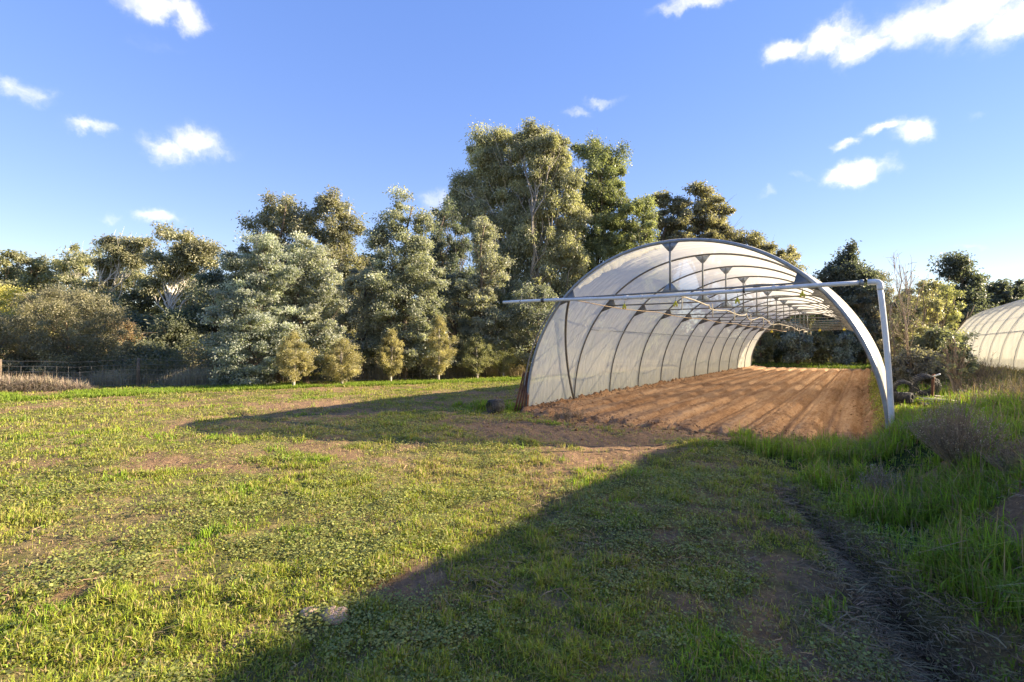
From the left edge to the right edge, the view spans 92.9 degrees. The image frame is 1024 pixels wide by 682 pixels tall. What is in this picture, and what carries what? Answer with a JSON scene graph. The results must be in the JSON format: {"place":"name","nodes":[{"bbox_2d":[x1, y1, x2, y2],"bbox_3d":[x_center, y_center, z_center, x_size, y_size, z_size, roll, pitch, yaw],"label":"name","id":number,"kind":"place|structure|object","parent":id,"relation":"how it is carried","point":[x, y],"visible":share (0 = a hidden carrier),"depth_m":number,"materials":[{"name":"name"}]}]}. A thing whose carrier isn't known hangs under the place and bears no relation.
{"place":"outdoors","nodes":[
{"label":"outdoors","id":0,"kind":"place"},
{"bbox_2d":[0,376,523,401],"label":"verge grass","id":1,"kind":"structure","parent":0,"point":[106,392],"depth_m":16.80,"materials":[{"name":"plant"}]},
{"bbox_2d":[2,361,525,386],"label":"dry grass","id":2,"kind":"structure","parent":0,"point":[176,377],"depth_m":19.77,"materials":[{"name":"plant"}]},
{"bbox_2d":[0,357,1023,681],"bbox_3d":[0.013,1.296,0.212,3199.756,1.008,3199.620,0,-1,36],"label":"ground","id":3,"kind":"structure","parent":0,"point":[1012,507],"depth_m":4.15,"materials":[{"name":"plant"}]},
{"bbox_2d":[0,249,58,308],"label":"gum tree","id":4,"kind":"object","parent":3,"relation":"on","point":[16,257],"visible":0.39,"depth_m":44.20,"materials":[{"name":"green plant"}]},
{"bbox_2d":[0,282,60,351],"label":"wattle tree","id":5,"kind":"object","parent":3,"relation":"on","point":[4,302],"visible":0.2,"depth_m":26.40,"materials":[{"name":"green plant"}]},
{"bbox_2d":[0,308,66,376],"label":"shrub","id":6,"kind":"object","parent":3,"relation":"on","point":[4,321],"visible":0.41,"depth_m":18.83,"materials":[{"name":"green plant"}]},
{"bbox_2d":[0,262,69,307],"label":"dark tree","id":7,"kind":"object","parent":3,"relation":"on","point":[20,275],"visible":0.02,"depth_m":46.42,"materials":[{"name":"green plant"}]},
{"bbox_2d":[5,251,84,323],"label":"gum tree","id":8,"kind":"object","parent":3,"relation":"on","point":[45,273],"visible":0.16,"depth_m":45.21,"materials":[{"name":"green plant"}]},
{"bbox_2d":[0,371,104,392],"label":"dry brush","id":9,"kind":"object","parent":3,"relation":"on","point":[9,383],"visible":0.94,"depth_m":16.64,"materials":[{"name":"plant"}]},
{"bbox_2d":[43,242,104,301],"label":"gum tree","id":10,"kind":"object","parent":3,"relation":"on","point":[78,262],"visible":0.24,"depth_m":44.07,"materials":[{"name":"green plant"}]},
{"bbox_2d":[0,282,157,380],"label":"shrub","id":11,"kind":"object","parent":3,"relation":"on","point":[48,306],"visible":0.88,"depth_m":19.36,"materials":[{"name":"green plant"}]},
{"bbox_2d":[43,285,138,354],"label":"bushy tree","id":12,"kind":"object","parent":3,"relation":"on","point":[117,304],"visible":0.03,"depth_m":30.77,"materials":[{"name":"green plant"}]},
{"bbox_2d":[81,229,163,347],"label":"gum tree","id":13,"kind":"object","parent":3,"relation":"on","point":[124,251],"visible":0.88,"depth_m":37.74,"materials":[{"name":"green plant"}]},
{"bbox_2d":[100,316,146,354],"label":"rusty tree","id":14,"kind":"object","parent":3,"relation":"on","point":[131,336],"visible":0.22,"depth_m":23.96,"materials":[{"name":"brown plant"}]},
{"bbox_2d":[82,267,176,335],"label":"dark tree","id":15,"kind":"object","parent":3,"relation":"on","point":[144,303],"visible":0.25,"depth_m":43.30,"materials":[{"name":"green plant"}]},
{"bbox_2d":[110,311,159,345],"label":"bushy tree","id":16,"kind":"object","parent":3,"relation":"on","point":[141,321],"visible":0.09,"depth_m":31.59,"materials":[{"name":"green plant"}]},
{"bbox_2d":[86,335,194,378],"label":"bushy tree","id":17,"kind":"object","parent":3,"relation":"on","point":[145,343],"visible":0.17,"depth_m":21.86,"materials":[{"name":"green plant"}]},
{"bbox_2d":[129,270,203,322],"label":"dark tree","id":18,"kind":"object","parent":3,"relation":"on","point":[161,304],"visible":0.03,"depth_m":42.98,"materials":[{"name":"green plant"}]},
{"bbox_2d":[142,301,215,369],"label":"bushy tree","id":19,"kind":"object","parent":3,"relation":"on","point":[173,319],"visible":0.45,"depth_m":25.09,"materials":[{"name":"green plant"}]},
{"bbox_2d":[132,220,227,333],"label":"gum tree","id":20,"kind":"object","parent":3,"relation":"on","point":[178,265],"visible":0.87,"depth_m":35.55,"materials":[{"name":"green plant"}]},
{"bbox_2d":[174,274,227,330],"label":"dark tree","id":21,"kind":"object","parent":3,"relation":"on","point":[183,295],"depth_m":38.66,"materials":[{"name":"green plant"}]},
{"bbox_2d":[170,262,246,359],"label":"bushy tree","id":22,"kind":"object","parent":3,"relation":"on","point":[210,278],"visible":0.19,"depth_m":26.18,"materials":[{"name":"green plant"}]},
{"bbox_2d":[191,230,309,385],"bbox_3d":[-10.035,-1.152,18.782,4.424,6.306,2.813,0,-1,-6],"label":"silver tree","id":23,"kind":"object","parent":3,"relation":"on","point":[245,318],"visible":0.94,"depth_m":18.56,"materials":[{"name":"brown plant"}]},
{"bbox_2d":[0,357,525,386],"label":"wire fence","id":24,"kind":"object","parent":3,"relation":"on","point":[146,374],"visible":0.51,"depth_m":18.14,"materials":[{"name":"metal"}]},
{"bbox_2d":[228,187,336,333],"bbox_3d":[-12.650,-3.256,27.093,6.014,10.460,3.603,0,-1,14],"label":"gum tree","id":25,"kind":"object","parent":3,"relation":"on","point":[282,213],"visible":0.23,"depth_m":26.71,"materials":[{"name":"green plant"}]},
{"bbox_2d":[270,329,319,385],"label":"young tree","id":26,"kind":"object","parent":3,"relation":"on","point":[283,361],"visible":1,"depth_m":17.77,"materials":[{"name":"green plant"}]},
{"bbox_2d":[263,230,356,382],"bbox_3d":[-8.450,-1.350,20.354,3.757,6.511,2.853,0,-1,-10],"label":"silver tree","id":27,"kind":"object","parent":3,"relation":"on","point":[321,293],"visible":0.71,"depth_m":19.95,"materials":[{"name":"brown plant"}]},
{"bbox_2d":[299,606,320,616],"bbox_3d":[-1.151,1.556,2.790,0.128,0.057,0.095,0,-1,-21],"label":"clay clod","id":28,"kind":"object","parent":3,"relation":"on","point":[307,609],"visible":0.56,"depth_m":2.77,"materials":[{"name":"soil"}]},
{"bbox_2d":[293,185,375,355],"bbox_3d":[-9.891,-3.306,27.118,4.088,10.620,3.741,0,-1,36],"label":"gum tree","id":29,"kind":"object","parent":3,"relation":"on","point":[337,238],"visible":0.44,"depth_m":26.68,"materials":[{"name":"green plant"}]},
{"bbox_2d":[319,606,349,625],"bbox_3d":[-0.988,1.536,2.718,0.189,0.083,0.141,0,-1,36],"label":"clay clod","id":30,"kind":"object","parent":3,"relation":"on","point":[332,616],"visible":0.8,"depth_m":2.68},
{"bbox_2d":[319,332,370,383],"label":"young tree","id":31,"kind":"object","parent":3,"relation":"on","point":[338,369],"visible":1,"depth_m":18.89,"materials":[{"name":"green plant"}]},
{"bbox_2d":[329,267,387,378],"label":"silver tree","id":32,"kind":"object","parent":3,"relation":"on","point":[349,318],"visible":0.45,"depth_m":22.01,"materials":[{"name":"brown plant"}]},
{"bbox_2d":[347,250,413,362],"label":"dark tree","id":33,"kind":"object","parent":3,"relation":"on","point":[371,259],"visible":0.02,"depth_m":33.45,"materials":[{"name":"green plant"}]},
{"bbox_2d":[375,328,404,380],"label":"young tree","id":34,"kind":"object","parent":3,"relation":"on","point":[389,367],"visible":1,"depth_m":20.32,"materials":[{"name":"green plant"}]},
{"bbox_2d":[352,183,458,380],"bbox_3d":[-4.793,-2.573,21.985,3.458,9.033,4.708,-2,-2,76],"label":"conical tree","id":35,"kind":"object","parent":3,"relation":"on","point":[400,287],"visible":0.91,"depth_m":21.64,"materials":[{"name":"green plant"}]},
{"bbox_2d":[395,234,445,364],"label":"dark tree","id":36,"kind":"object","parent":3,"relation":"on","point":[418,296],"visible":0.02,"depth_m":35.02,"materials":[{"name":"green plant"}]},
{"bbox_2d":[421,315,459,379],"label":"young tree","id":37,"kind":"object","parent":3,"relation":"on","point":[440,352],"visible":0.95,"depth_m":21.50,"materials":[{"name":"green plant"}]},
{"bbox_2d":[0,342,892,380],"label":"undergrowth","id":38,"kind":"object","parent":3,"relation":"on","point":[204,357],"visible":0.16,"depth_m":20.81,"materials":[{"name":"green plant"}]},
{"bbox_2d":[426,268,475,375],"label":"silver tree","id":39,"kind":"object","parent":3,"relation":"on","point":[454,312],"visible":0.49,"depth_m":24.02,"materials":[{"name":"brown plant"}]},
{"bbox_2d":[427,194,475,346],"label":"gum tree","id":40,"kind":"object","parent":3,"relation":"on","point":[455,251],"visible":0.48,"depth_m":28.69,"materials":[{"name":"green plant"}]},
{"bbox_2d":[456,331,498,377],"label":"young tree","id":41,"kind":"object","parent":3,"relation":"on","point":[476,359],"visible":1,"depth_m":22.66,"materials":[{"name":"green plant"}]},
{"bbox_2d":[445,214,518,376],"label":"silver tree","id":42,"kind":"object","parent":3,"relation":"on","point":[480,294],"visible":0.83,"depth_m":23.68,"materials":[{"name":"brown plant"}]},
{"bbox_2d":[439,115,528,348],"bbox_3d":[-1.386,-6.504,32.894,4.629,17.111,7.012,-2,-2,71],"label":"gum tree","id":43,"kind":"object","parent":3,"relation":"on","point":[485,183],"visible":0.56,"depth_m":32.47,"materials":[{"name":"green plant"}]},
{"bbox_2d":[452,264,518,341],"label":"dark tree","id":44,"kind":"object","parent":3,"relation":"on","point":[471,307],"visible":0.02,"depth_m":36.97,"materials":[{"name":"green plant"}]},
{"bbox_2d":[486,399,504,413],"bbox_3d":[-0.388,1.497,11.181,0.363,0.325,0.326,0,-1,-36],"label":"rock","id":45,"kind":"object","parent":3,"relation":"on","point":[495,404],"visible":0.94,"depth_m":11.13,"materials":[{"name":"stone"}]},
{"bbox_2d":[489,334,518,376],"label":"young tree","id":46,"kind":"object","parent":3,"relation":"on","point":[502,354],"visible":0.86,"depth_m":23.53,"materials":[{"name":"green plant"}]},
{"bbox_2d":[0,379,1023,681],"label":"lawn weeds","id":47,"kind":"object","parent":3,"relation":"on","point":[400,631],"visible":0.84,"depth_m":3.84,"materials":[{"name":"green plant"}]},
{"bbox_2d":[0,363,1023,681],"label":"long grass","id":48,"kind":"structure","parent":3,"relation":"on","point":[970,563],"depth_m":4.18,"materials":[{"name":"plant"}]},
{"bbox_2d":[0,399,1023,681],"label":"dry thatch","id":49,"kind":"object","parent":3,"relation":"on","point":[896,641],"visible":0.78,"depth_m":3.10,"materials":[{"name":"plant"}]},
{"bbox_2d":[514,371,524,410],"bbox_3d":[0.163,1.219,11.538,0.047,1.001,0.431,0,-1,39],"label":"fence picket","id":50,"kind":"object","parent":3,"relation":"on","point":[519,390],"visible":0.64,"depth_m":11.54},
{"bbox_2d":[517,374,524,410],"bbox_3d":[0.217,1.247,11.536,0.048,0.967,0.406,0,-1,34],"label":"fence picket","id":51,"kind":"object","parent":3,"relation":"on","point":[521,394],"visible":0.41,"depth_m":11.52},
{"bbox_2d":[520,375,526,410],"bbox_3d":[0.272,1.249,11.534,0.049,0.998,0.383,0,-1,29],"label":"fence picket","id":52,"kind":"object","parent":3,"relation":"on","point":[523,394],"visible":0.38,"depth_m":11.53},
{"bbox_2d":[492,282,558,368],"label":"silver tree","id":53,"kind":"object","parent":3,"relation":"on","point":[526,315],"visible":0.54,"depth_m":23.69,"materials":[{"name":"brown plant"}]},
{"bbox_2d":[40,273,1011,357],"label":"woods","id":54,"kind":"object","parent":3,"relation":"on","point":[59,284],"visible":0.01,"depth_m":48.83,"materials":[{"name":"green plant"}]},
{"bbox_2d":[524,372,528,406],"bbox_3d":[0.327,1.252,11.534,0.049,1.033,0.366,0,-1,22],"label":"fence picket","id":55,"kind":"object","parent":3,"relation":"on","point":[526,390],"visible":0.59,"depth_m":11.54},
{"bbox_2d":[518,332,535,371],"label":"young tree","id":56,"kind":"object","parent":3,"relation":"on","point":[525,364],"visible":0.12,"depth_m":24.47,"materials":[{"name":"green plant"}]},
{"bbox_2d":[502,116,593,321],"bbox_3d":[2.379,-6.308,31.990,6.229,16.676,4.448,0,-1,-10],"label":"gum tree","id":57,"kind":"object","parent":3,"relation":"on","point":[547,157],"visible":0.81,"depth_m":31.43,"materials":[{"name":"green plant"}]},
{"bbox_2d":[560,400,575,421],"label":"dry shrub","id":58,"kind":"object","parent":3,"relation":"on","point":[566,417],"visible":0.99,"depth_m":9.89,"materials":[{"name":"plant"}]},
{"bbox_2d":[561,130,641,292],"bbox_3d":[5.904,-6.374,33.932,6.021,16.890,5.552,0,-1,36],"label":"gum tree","id":59,"kind":"object","parent":3,"relation":"on","point":[601,192],"visible":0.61,"depth_m":33.25,"materials":[{"name":"green plant"}]},
{"bbox_2d":[590,191,661,263],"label":"gum tree","id":60,"kind":"object","parent":3,"relation":"on","point":[648,222],"visible":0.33,"depth_m":32.40,"materials":[{"name":"green plant"}]},
{"bbox_2d":[644,187,699,240],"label":"gum tree","id":61,"kind":"object","parent":3,"relation":"on","point":[672,226],"visible":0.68,"depth_m":44.41,"materials":[{"name":"green plant"}]},
{"bbox_2d":[503,279,894,424],"bbox_3d":[2.811,0.124,9.580,7.429,2.479,0.110,0,-1,36],"label":"water pipe","id":62,"kind":"object","parent":3,"relation":"on","point":[879,283],"visible":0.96,"depth_m":7.96,"materials":[{"name":"grey plastic"}]},
{"bbox_2d":[523,238,888,427],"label":"polytunnel","id":63,"kind":"structure","parent":3,"relation":"on","point":[583,348],"depth_m":14.02,"materials":[{"name":"white plastic"}]},
{"bbox_2d":[580,301,778,330],"bbox_3d":[10.072,-0.773,22.035,0.022,0.072,28.515,0,-1,38],"label":"tan cord","id":64,"kind":"object","parent":63,"relation":"attached to","point":[666,314],"visible":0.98,"depth_m":14.79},
{"bbox_2d":[681,297,807,334],"bbox_3d":[11.634,-0.636,21.218,0.400,0.359,29.016,0,-1,36],"label":"irrigation hose","id":65,"kind":"object","parent":63,"relation":"hanging from","point":[773,324],"visible":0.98,"depth_m":13.62,"materials":[{"name":"plastic"}]},
{"bbox_2d":[681,179,744,240],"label":"gum tree","id":66,"kind":"object","parent":3,"relation":"on","point":[711,221],"visible":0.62,"depth_m":44.44,"materials":[{"name":"green plant"}]},
{"bbox_2d":[442,367,1023,670],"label":"soil clods","id":67,"kind":"object","parent":3,"relation":"on","point":[624,418],"visible":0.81,"depth_m":9.85,"materials":[{"name":"soil"}]},
{"bbox_2d":[728,230,801,265],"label":"gum tree","id":68,"kind":"object","parent":3,"relation":"on","point":[754,239],"visible":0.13,"depth_m":45.22,"materials":[{"name":"green plant"}]},
{"bbox_2d":[753,323,778,364],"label":"background tree","id":69,"kind":"object","parent":3,"relation":"on","point":[767,342],"visible":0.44,"depth_m":37.47,"materials":[{"name":"green plant"}]},
{"bbox_2d":[758,316,792,362],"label":"background tree","id":70,"kind":"object","parent":3,"relation":"on","point":[778,355],"visible":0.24,"depth_m":39.45,"materials":[{"name":"green plant"}]},
{"bbox_2d":[775,248,815,340],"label":"gum tree","id":71,"kind":"object","parent":3,"relation":"on","point":[801,266],"visible":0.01,"depth_m":46.49,"materials":[{"name":"green plant"}]},
{"bbox_2d":[778,319,816,364],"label":"background tree","id":72,"kind":"object","parent":3,"relation":"on","point":[800,343],"visible":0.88,"depth_m":36.46,"materials":[{"name":"green plant"}]},
{"bbox_2d":[791,315,820,360],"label":"background tree","id":73,"kind":"object","parent":3,"relation":"on","point":[809,318],"visible":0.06,"depth_m":42.03,"materials":[{"name":"green plant"}]},
{"bbox_2d":[752,361,884,368],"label":"grass","id":74,"kind":"structure","parent":3,"relation":"on","point":[818,365],"depth_m":35.85,"materials":[{"name":"plant"}]},
{"bbox_2d":[807,318,839,364],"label":"background tree","id":75,"kind":"object","parent":3,"relation":"on","point":[821,339],"visible":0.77,"depth_m":36.94,"materials":[{"name":"green plant"}]},
{"bbox_2d":[825,315,866,364],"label":"background tree","id":76,"kind":"object","parent":3,"relation":"on","point":[847,340],"visible":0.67,"depth_m":36.41,"materials":[{"name":"green plant"}]},
{"bbox_2d":[812,237,885,350],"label":"conical tree","id":77,"kind":"object","parent":3,"relation":"on","point":[845,266],"visible":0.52,"depth_m":37.28,"materials":[{"name":"green plant"}]},
{"bbox_2d":[849,319,883,363],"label":"background tree","id":78,"kind":"object","parent":3,"relation":"on","point":[858,359],"visible":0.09,"depth_m":37.68,"materials":[{"name":"green plant"}]},
{"bbox_2d":[849,285,892,359],"bbox_3d":[27.275,-1.182,37.092,3.520,6.367,3.821,0,-1,36],"label":"thicket shrub","id":79,"kind":"object","parent":3,"relation":"on","point":[868,309],"visible":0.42,"depth_m":36.45,"materials":[{"name":"green plant"}]},
{"bbox_2d":[851,461,915,494],"bbox_3d":[3.590,1.382,4.735,0.540,0.405,0.515,0,-1,36],"label":"dry shrub","id":80,"kind":"object","parent":3,"relation":"on","point":[875,480],"visible":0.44,"depth_m":4.72,"materials":[{"name":"plant"}]},
{"bbox_2d":[873,269,896,344],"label":"gum tree","id":81,"kind":"object","parent":3,"relation":"on","point":[884,278],"visible":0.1,"depth_m":40.32,"materials":[{"name":"green plant"}]},
{"bbox_2d":[885,299,904,368],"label":"bare sapling","id":82,"kind":"object","parent":3,"relation":"on","point":[894,349],"visible":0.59,"depth_m":14.98,"materials":[{"name":"brown plant"}]},
{"bbox_2d":[893,391,913,403],"bbox_3d":[7.454,1.078,9.290,0.222,0.221,0.306,0,-1,-34],"label":"tire","id":83,"kind":"object","parent":3,"relation":"on","point":[905,397],"visible":0.91,"depth_m":9.23,"materials":[{"name":"rubber"}]},
{"bbox_2d":[893,379,915,394],"bbox_3d":[7.710,0.945,9.591,0.372,0.367,0.359,0,-1,36],"label":"tire","id":84,"kind":"object","parent":83,"relation":"on","point":[902,381],"visible":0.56,"depth_m":9.51,"materials":[{"name":"rubber"}]},
{"bbox_2d":[876,292,931,362],"bbox_3d":[16.090,-0.168,19.980,1.899,3.651,1.856,0,-1,36],"label":"thicket shrub","id":85,"kind":"object","parent":3,"relation":"on","point":[894,309],"visible":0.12,"depth_m":20.03,"materials":[{"name":"green plant"}]},
{"bbox_2d":[884,251,929,370],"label":"bare sapling","id":86,"kind":"object","parent":3,"relation":"on","point":[906,329],"visible":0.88,"depth_m":13.37,"materials":[{"name":"brown plant"}]},
{"bbox_2d":[884,345,951,387],"bbox_3d":[11.261,0.825,13.544,1.780,1.472,1.838,0,-1,-39],"label":"thicket shrub","id":87,"kind":"object","parent":3,"relation":"on","point":[922,361],"visible":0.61,"depth_m":13.20,"materials":[{"name":"green plant"}]},
{"bbox_2d":[886,279,951,355],"bbox_3d":[12.897,-0.299,15.538,1.777,3.616,2.153,0,-1,36],"label":"thicket shrub","id":88,"kind":"object","parent":3,"relation":"on","point":[934,308],"visible":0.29,"depth_m":15.36,"materials":[{"name":"green plant"}]},
{"bbox_2d":[931,374,934,397],"bbox_3d":[8.122,0.958,9.389,0.094,0.649,0.049,0,-1,0],"label":"fence picket","id":89,"kind":"object","parent":3,"relation":"on","point":[932,386],"visible":0.64,"depth_m":9.39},
{"bbox_2d":[914,394,956,405],"bbox_3d":[7.997,1.103,9.275,0.620,0.117,0.950,3,6,20],"label":"lattice panel","id":90,"kind":"object","parent":3,"relation":"on","point":[924,398],"visible":0.34,"depth_m":9.05,"materials":[{"name":"grey wood"}]},
{"bbox_2d":[909,373,941,396],"bbox_3d":[8.148,0.860,9.585,0.433,0.439,0.414,0,-1,25],"label":"tire","id":91,"kind":"object","parent":90,"relation":"on","point":[922,376],"visible":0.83,"depth_m":9.52,"materials":[{"name":"rubber"}]},
{"bbox_2d":[894,314,979,384],"bbox_3d":[12.216,0.331,14.062,1.904,2.230,1.761,0,-1,36],"label":"thicket shrub","id":92,"kind":"object","parent":3,"relation":"on","point":[933,338],"visible":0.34,"depth_m":13.75,"materials":[{"name":"green plant"}]},
{"bbox_2d":[911,280,979,350],"bbox_3d":[15.041,-0.341,16.996,1.927,3.811,1.607,0,-1,14],"label":"thicket shrub","id":93,"kind":"object","parent":3,"relation":"on","point":[952,315],"visible":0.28,"depth_m":16.72,"materials":[{"name":"green plant"}]},
{"bbox_2d":[934,333,978,395],"bbox_3d":[10.011,0.606,10.998,0.680,1.585,0.829,0,-1,0],"label":"thicket shrub","id":94,"kind":"object","parent":3,"relation":"on","point":[952,367],"visible":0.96,"depth_m":10.98,"materials":[{"name":"green plant"}]},
{"bbox_2d":[925,249,999,329],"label":"conical tree","id":95,"kind":"object","parent":3,"relation":"on","point":[959,268],"visible":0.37,"depth_m":36.55,"materials":[{"name":"plant"}]},
{"bbox_2d":[904,389,1022,465],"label":"dry shrub","id":96,"kind":"object","parent":3,"relation":"on","point":[952,442],"visible":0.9,"depth_m":4.71,"materials":[{"name":"plant"}]},
{"bbox_2d":[942,371,999,392],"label":"dry shrub","id":97,"kind":"object","parent":3,"relation":"on","point":[962,387],"visible":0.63,"depth_m":10.74,"materials":[{"name":"plant"}]},
{"bbox_2d":[951,379,1019,400],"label":"dry shrub","id":98,"kind":"object","parent":3,"relation":"on","point":[1010,386],"visible":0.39,"depth_m":8.68,"materials":[{"name":"plant"}]},
{"bbox_2d":[967,349,1008,381],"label":"dry shrub","id":99,"kind":"object","parent":3,"relation":"on","point":[984,372],"visible":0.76,"depth_m":13.44,"materials":[{"name":"plant"}]},
{"bbox_2d":[957,299,1023,369],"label":"polytunnel","id":100,"kind":"structure","parent":3,"relation":"on","point":[1000,329],"depth_m":22.24,"materials":[{"name":"plastic"}]},
{"bbox_2d":[978,432,1023,476],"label":"dry shrub","id":101,"kind":"object","parent":3,"relation":"on","point":[1003,452],"visible":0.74,"depth_m":3.93,"materials":[{"name":"plant"}]},
{"bbox_2d":[979,373,1023,395],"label":"dry shrub","id":102,"kind":"object","parent":3,"relation":"on","point":[1008,385],"visible":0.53,"depth_m":9.61,"materials":[{"name":"plant"}]},
{"bbox_2d":[984,278,1023,307],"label":"dark tree","id":103,"kind":"object","parent":3,"relation":"on","point":[994,286],"visible":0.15,"depth_m":37.15,"materials":[{"name":"green plant"}]},
{"bbox_2d":[986,278,1023,305],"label":"dark tree","id":104,"kind":"object","parent":3,"relation":"on","point":[1018,290],"visible":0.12,"depth_m":37.38,"materials":[{"name":"green plant"}]},
{"bbox_2d":[0,0,1023,330],"label":"sky","id":105,"kind":"structure","parent":0,"point":[888,126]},
{"bbox_2d":[519,365,881,441],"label":"tilled soil","id":106,"kind":"structure","parent":0,"point":[787,395],"depth_m":12.85,"materials":[{"name":"soil"}]},
{"bbox_2d":[572,409,589,419],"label":"dry shrub","id":107,"kind":"object","parent":106,"relation":"on","point":[578,413],"visible":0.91,"depth_m":10.58,"materials":[{"name":"plant"}]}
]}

